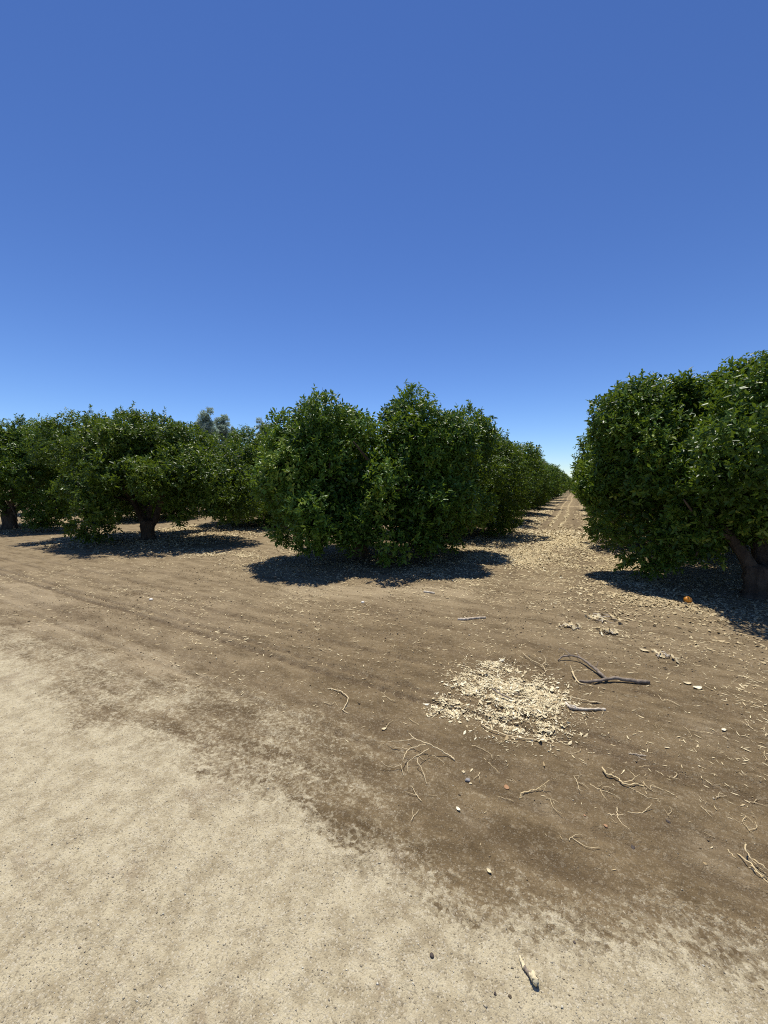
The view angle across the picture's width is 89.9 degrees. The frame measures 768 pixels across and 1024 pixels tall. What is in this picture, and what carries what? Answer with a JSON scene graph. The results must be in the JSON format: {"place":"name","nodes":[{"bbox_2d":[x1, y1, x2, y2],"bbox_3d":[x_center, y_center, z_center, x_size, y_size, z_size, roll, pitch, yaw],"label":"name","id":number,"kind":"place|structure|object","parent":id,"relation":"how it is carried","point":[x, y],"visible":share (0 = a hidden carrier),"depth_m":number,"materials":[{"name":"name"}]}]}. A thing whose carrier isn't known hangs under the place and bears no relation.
{"place":"outdoors","nodes":[
{"label":"outdoors","id":0,"kind":"place"},
{"bbox_2d":[0,490,767,1023],"bbox_3d":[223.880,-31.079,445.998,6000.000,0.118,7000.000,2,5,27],"label":"ground","id":1,"kind":"structure","parent":0,"point":[698,912],"depth_m":1.97,"materials":[{"name":"soil"}]},
{"bbox_2d":[0,413,79,530],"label":"orange tree","id":2,"kind":"object","parent":1,"relation":"on","point":[18,475],"visible":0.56,"depth_m":12.68,"materials":[{"name":"green plant"}]},
{"bbox_2d":[15,487,113,510],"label":"orange tree","id":3,"kind":"object","parent":1,"relation":"on","point":[36,504],"visible":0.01,"depth_m":19.31,"materials":[{"name":"green plant"}]},
{"bbox_2d":[20,400,263,544],"bbox_3d":[-6.564,-1.076,10.866,6.623,3.916,4.538,3,5,36],"label":"orange tree","id":4,"kind":"object","parent":1,"relation":"on","point":[98,461],"visible":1,"depth_m":9.68,"materials":[{"name":"green plant"}]},
{"bbox_2d":[108,480,188,518],"bbox_3d":[-11.067,-1.446,17.823,5.405,3.698,5.393,-1,4,-10],"label":"orange tree","id":5,"kind":"object","parent":1,"relation":"on","point":[165,512],"visible":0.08,"depth_m":16.44,"materials":[{"name":"green plant"}]},
{"bbox_2d":[194,407,220,448],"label":"gum tree","id":6,"kind":"object","parent":1,"relation":"on","point":[206,423],"visible":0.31,"depth_m":69.39,"materials":[{"name":"green plant"}]},
{"bbox_2d":[213,414,231,450],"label":"gum tree","id":7,"kind":"object","parent":1,"relation":"on","point":[222,424],"visible":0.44,"depth_m":73.27,"materials":[{"name":"green plant"}]},
{"bbox_2d":[200,420,283,526],"bbox_3d":[-4.723,-1.486,15.379,5.228,4.052,5.682,-1,4,-8],"label":"orange tree","id":8,"kind":"object","parent":1,"relation":"on","point":[248,449],"visible":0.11,"depth_m":13.88,"materials":[{"name":"green plant"}]},
{"bbox_2d":[255,417,270,441],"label":"gum tree","id":9,"kind":"object","parent":1,"relation":"on","point":[260,422],"visible":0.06,"depth_m":81.19,"materials":[{"name":"green plant"}]},
{"bbox_2d":[328,688,348,713],"bbox_3d":[-0.317,1.390,2.864,0.088,0.036,0.384,-2,5,-27],"label":"fallen twig","id":10,"kind":"object","parent":1,"relation":"on","point":[344,694],"visible":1,"depth_m":2.90,"materials":[{"name":"wood"}]},
{"bbox_2d":[244,379,503,567],"bbox_3d":[-0.054,-0.877,8.313,5.584,3.872,4.385,0,4,0],"label":"orange tree","id":11,"kind":"object","parent":1,"relation":"on","point":[316,465],"visible":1,"depth_m":7.06,"materials":[{"name":"green plant"}]},
{"bbox_2d":[0,508,767,663],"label":"leaf litter","id":12,"kind":"object","parent":1,"relation":"on","point":[555,539],"visible":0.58,"depth_m":8.50,"materials":[{"name":"beige plant"}]},
{"bbox_2d":[0,627,767,1023],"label":"sand grains","id":13,"kind":"object","parent":1,"relation":"on","point":[260,899],"visible":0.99,"depth_m":1.40},
{"bbox_2d":[0,540,767,869],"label":"straw slivers","id":14,"kind":"object","parent":1,"relation":"on","point":[476,640],"visible":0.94,"depth_m":4.57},
{"bbox_2d":[381,731,454,783],"bbox_3d":[0.176,1.405,2.215,0.410,0.093,0.281,2,5,27],"label":"fallen twig","id":15,"kind":"object","parent":1,"relation":"on","point":[418,754],"visible":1,"depth_m":2.25,"materials":[{"name":"wood"}]},
{"bbox_2d":[395,418,545,536],"bbox_3d":[2.136,-1.185,12.281,5.685,3.935,4.957,1,4,19],"label":"orange tree","id":16,"kind":"object","parent":1,"relation":"on","point":[495,476],"visible":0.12,"depth_m":11.16,"materials":[{"name":"green plant"}]},
{"bbox_2d":[457,617,485,619],"bbox_3d":[1.038,1.260,4.543,0.352,0.043,0.055,-1,4,-10],"label":"fallen stick","id":17,"kind":"object","parent":1,"relation":"on","point":[465,618],"visible":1,"depth_m":4.54,"materials":[{"name":"grey wood"}]},
{"bbox_2d":[414,652,604,771],"bbox_3d":[0.895,1.384,2.896,1.381,0.079,1.421,-2,5,-24],"label":"chip pile","id":18,"kind":"object","parent":1,"relation":"on","point":[537,708],"visible":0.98,"depth_m":2.80,"materials":[{"name":"brown wood"}]},
{"bbox_2d":[492,688,510,699],"bbox_3d":[0.867,1.349,2.848,0.027,0.023,0.168,-3,5,-38],"label":"fallen stick","id":19,"kind":"object","parent":18,"relation":"on","point":[501,694],"visible":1,"depth_m":2.83,"materials":[{"name":"brown wood"}]},
{"bbox_2d":[495,439,538,517],"bbox_3d":[3.928,-1.528,16.430,5.056,3.962,4.885,2,5,27],"label":"orange tree","id":20,"kind":"object","parent":1,"relation":"on","point":[534,472],"visible":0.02,"depth_m":15.56,"materials":[{"name":"green plant"}]},
{"bbox_2d":[481,723,560,746],"bbox_3d":[0.861,1.417,2.434,0.488,0.037,0.113,1,4,16],"label":"fallen twig","id":21,"kind":"object","parent":1,"relation":"on","point":[519,737],"visible":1,"depth_m":2.40,"materials":[{"name":"wood"}]},
{"bbox_2d":[519,955,538,985],"bbox_3d":[0.472,1.490,1.253,0.026,0.034,0.089,-1,4,-17],"label":"split stick","id":22,"kind":"object","parent":1,"relation":"on","point":[532,975],"visible":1,"depth_m":1.23,"materials":[{"name":"brown wood"}]},
{"bbox_2d":[514,441,551,511],"bbox_3d":[6.277,-1.862,20.654,4.713,4.004,4.713,0,4,0],"label":"orange tree","id":23,"kind":"object","parent":1,"relation":"on","point":[542,479],"visible":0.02,"depth_m":19.54,"materials":[{"name":"green plant"}]},
{"bbox_2d":[519,780,549,798],"bbox_3d":[0.778,1.437,1.993,0.198,0.044,0.031,-1,4,-17],"label":"fallen twig","id":24,"kind":"object","parent":1,"relation":"on","point":[520,796],"visible":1,"depth_m":2.00,"materials":[{"name":"wood"}]},
{"bbox_2d":[523,653,557,674],"bbox_3d":[1.383,1.312,3.360,0.206,0.058,0.413,0,4,3],"label":"fallen twig","id":25,"kind":"object","parent":1,"relation":"on","point":[540,664],"visible":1,"depth_m":3.35,"materials":[{"name":"wood"}]},
{"bbox_2d":[530,461,561,507],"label":"orange tree","id":26,"kind":"object","parent":1,"relation":"on","point":[553,476],"visible":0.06,"depth_m":24.02,"materials":[{"name":"green plant"}]},
{"bbox_2d":[541,460,559,500],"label":"orange tree","id":27,"kind":"object","parent":1,"relation":"on","point":[550,479],"visible":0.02,"depth_m":28.28,"materials":[{"name":"green plant"}]},
{"bbox_2d":[543,460,563,496],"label":"orange tree","id":28,"kind":"object","parent":1,"relation":"on","point":[558,488],"visible":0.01,"depth_m":32.84,"materials":[{"name":"green plant"}]},
{"bbox_2d":[551,468,566,498],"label":"orange tree","id":29,"kind":"object","parent":1,"relation":"on","point":[564,479],"visible":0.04,"depth_m":36.84,"materials":[{"name":"green plant"}]},
{"bbox_2d":[558,622,580,629],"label":"dead leaf clump","id":30,"kind":"object","parent":1,"relation":"on","point":[571,624],"visible":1,"depth_m":4.28,"materials":[{"name":"beige plant"}]},
{"bbox_2d":[570,665,584,684],"bbox_3d":[1.581,1.342,3.152,0.053,0.061,0.230,1,4,10],"label":"bark strip","id":31,"kind":"object","parent":1,"relation":"on","point":[572,671],"visible":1,"depth_m":3.15,"materials":[{"name":"wood"}]},
{"bbox_2d":[556,694,601,702],"bbox_3d":[1.435,1.371,2.817,0.327,0.042,0.017,1,4,11],"label":"fallen stick","id":32,"kind":"object","parent":1,"relation":"on","point":[578,698],"visible":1,"depth_m":2.82,"materials":[{"name":"wood"}]},
{"bbox_2d":[569,834,599,847],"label":"twig","id":33,"kind":"object","parent":1,"relation":"on","point":[580,843],"visible":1,"depth_m":1.70,"materials":[{"name":"wood"}]},
{"bbox_2d":[565,702,605,710],"bbox_3d":[1.418,1.376,2.706,0.269,0.034,0.083,1,4,19],"label":"fallen stick","id":34,"kind":"object","parent":1,"relation":"on","point":[573,707],"visible":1,"depth_m":2.69,"materials":[{"name":"grey wood"}]},
{"bbox_2d":[584,613,621,622],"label":"dead leaf clump","id":35,"kind":"object","parent":1,"relation":"on","point":[598,616],"visible":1,"depth_m":4.54,"materials":[{"name":"beige plant"}]},
{"bbox_2d":[558,648,649,683],"bbox_3d":[1.725,1.325,3.247,0.453,0.081,0.768,-3,5,-35],"label":"fallen branch","id":36,"kind":"object","parent":1,"relation":"on","point":[605,678],"visible":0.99,"depth_m":3.09,"materials":[{"name":"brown wood"}]},
{"bbox_2d":[590,784,620,799],"bbox_3d":[1.139,1.445,1.984,0.141,0.035,0.056,3,5,32],"label":"fallen twig","id":37,"kind":"object","parent":1,"relation":"on","point":[605,791],"visible":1,"depth_m":1.99,"materials":[{"name":"wood"}]},
{"bbox_2d":[594,626,618,634],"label":"dead leaf clump","id":38,"kind":"object","parent":1,"relation":"on","point":[609,630],"visible":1,"depth_m":4.11,"materials":[{"name":"beige plant"}]},
{"bbox_2d":[601,767,644,786],"bbox_3d":[1.283,1.421,2.067,0.199,0.044,0.087,2,5,27],"label":"fallen twig","id":39,"kind":"object","parent":1,"relation":"on","point":[623,783],"visible":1,"depth_m":2.05,"materials":[{"name":"wood"}]},
{"bbox_2d":[570,371,748,555],"bbox_3d":[7.454,-1.014,9.273,5.492,4.038,4.789,2,4,20],"label":"orange tree","id":40,"kind":"object","parent":1,"relation":"on","point":[582,446],"visible":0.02,"depth_m":9.60,"materials":[{"name":"green plant"}]},
{"bbox_2d":[654,649,679,663],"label":"dead leaf clump","id":41,"kind":"object","parent":1,"relation":"on","point":[660,653],"visible":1,"depth_m":3.55,"materials":[{"name":"beige plant"}]},
{"bbox_2d":[569,350,767,600],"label":"orange tree","id":42,"kind":"object","parent":1,"relation":"on","point":[686,456],"visible":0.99,"depth_m":5.52,"materials":[{"name":"green plant"}]},
{"bbox_2d":[683,596,691,602],"bbox_3d":[4.000,1.156,5.063,0.096,0.092,0.090,2,5,27],"label":"orange","id":43,"kind":"object","parent":1,"relation":"on","point":[688,599],"visible":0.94,"depth_m":5.04,"materials":[{"name":"brown food"}]},
{"bbox_2d":[727,842,767,882],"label":"straw bundle","id":44,"kind":"object","parent":1,"relation":"on","point":[756,870],"visible":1,"depth_m":1.60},
{"bbox_2d":[0,0,767,477],"label":"sky","id":45,"kind":"structure","parent":0,"point":[519,210],"materials":[{"name":"blue"}]},
{"bbox_2d":[1,558,767,903],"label":"soil crumbs","id":46,"kind":"object","parent":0,"point":[443,644],"visible":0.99,"depth_m":4.10,"materials":[{"name":"brown soil"}]}
]}

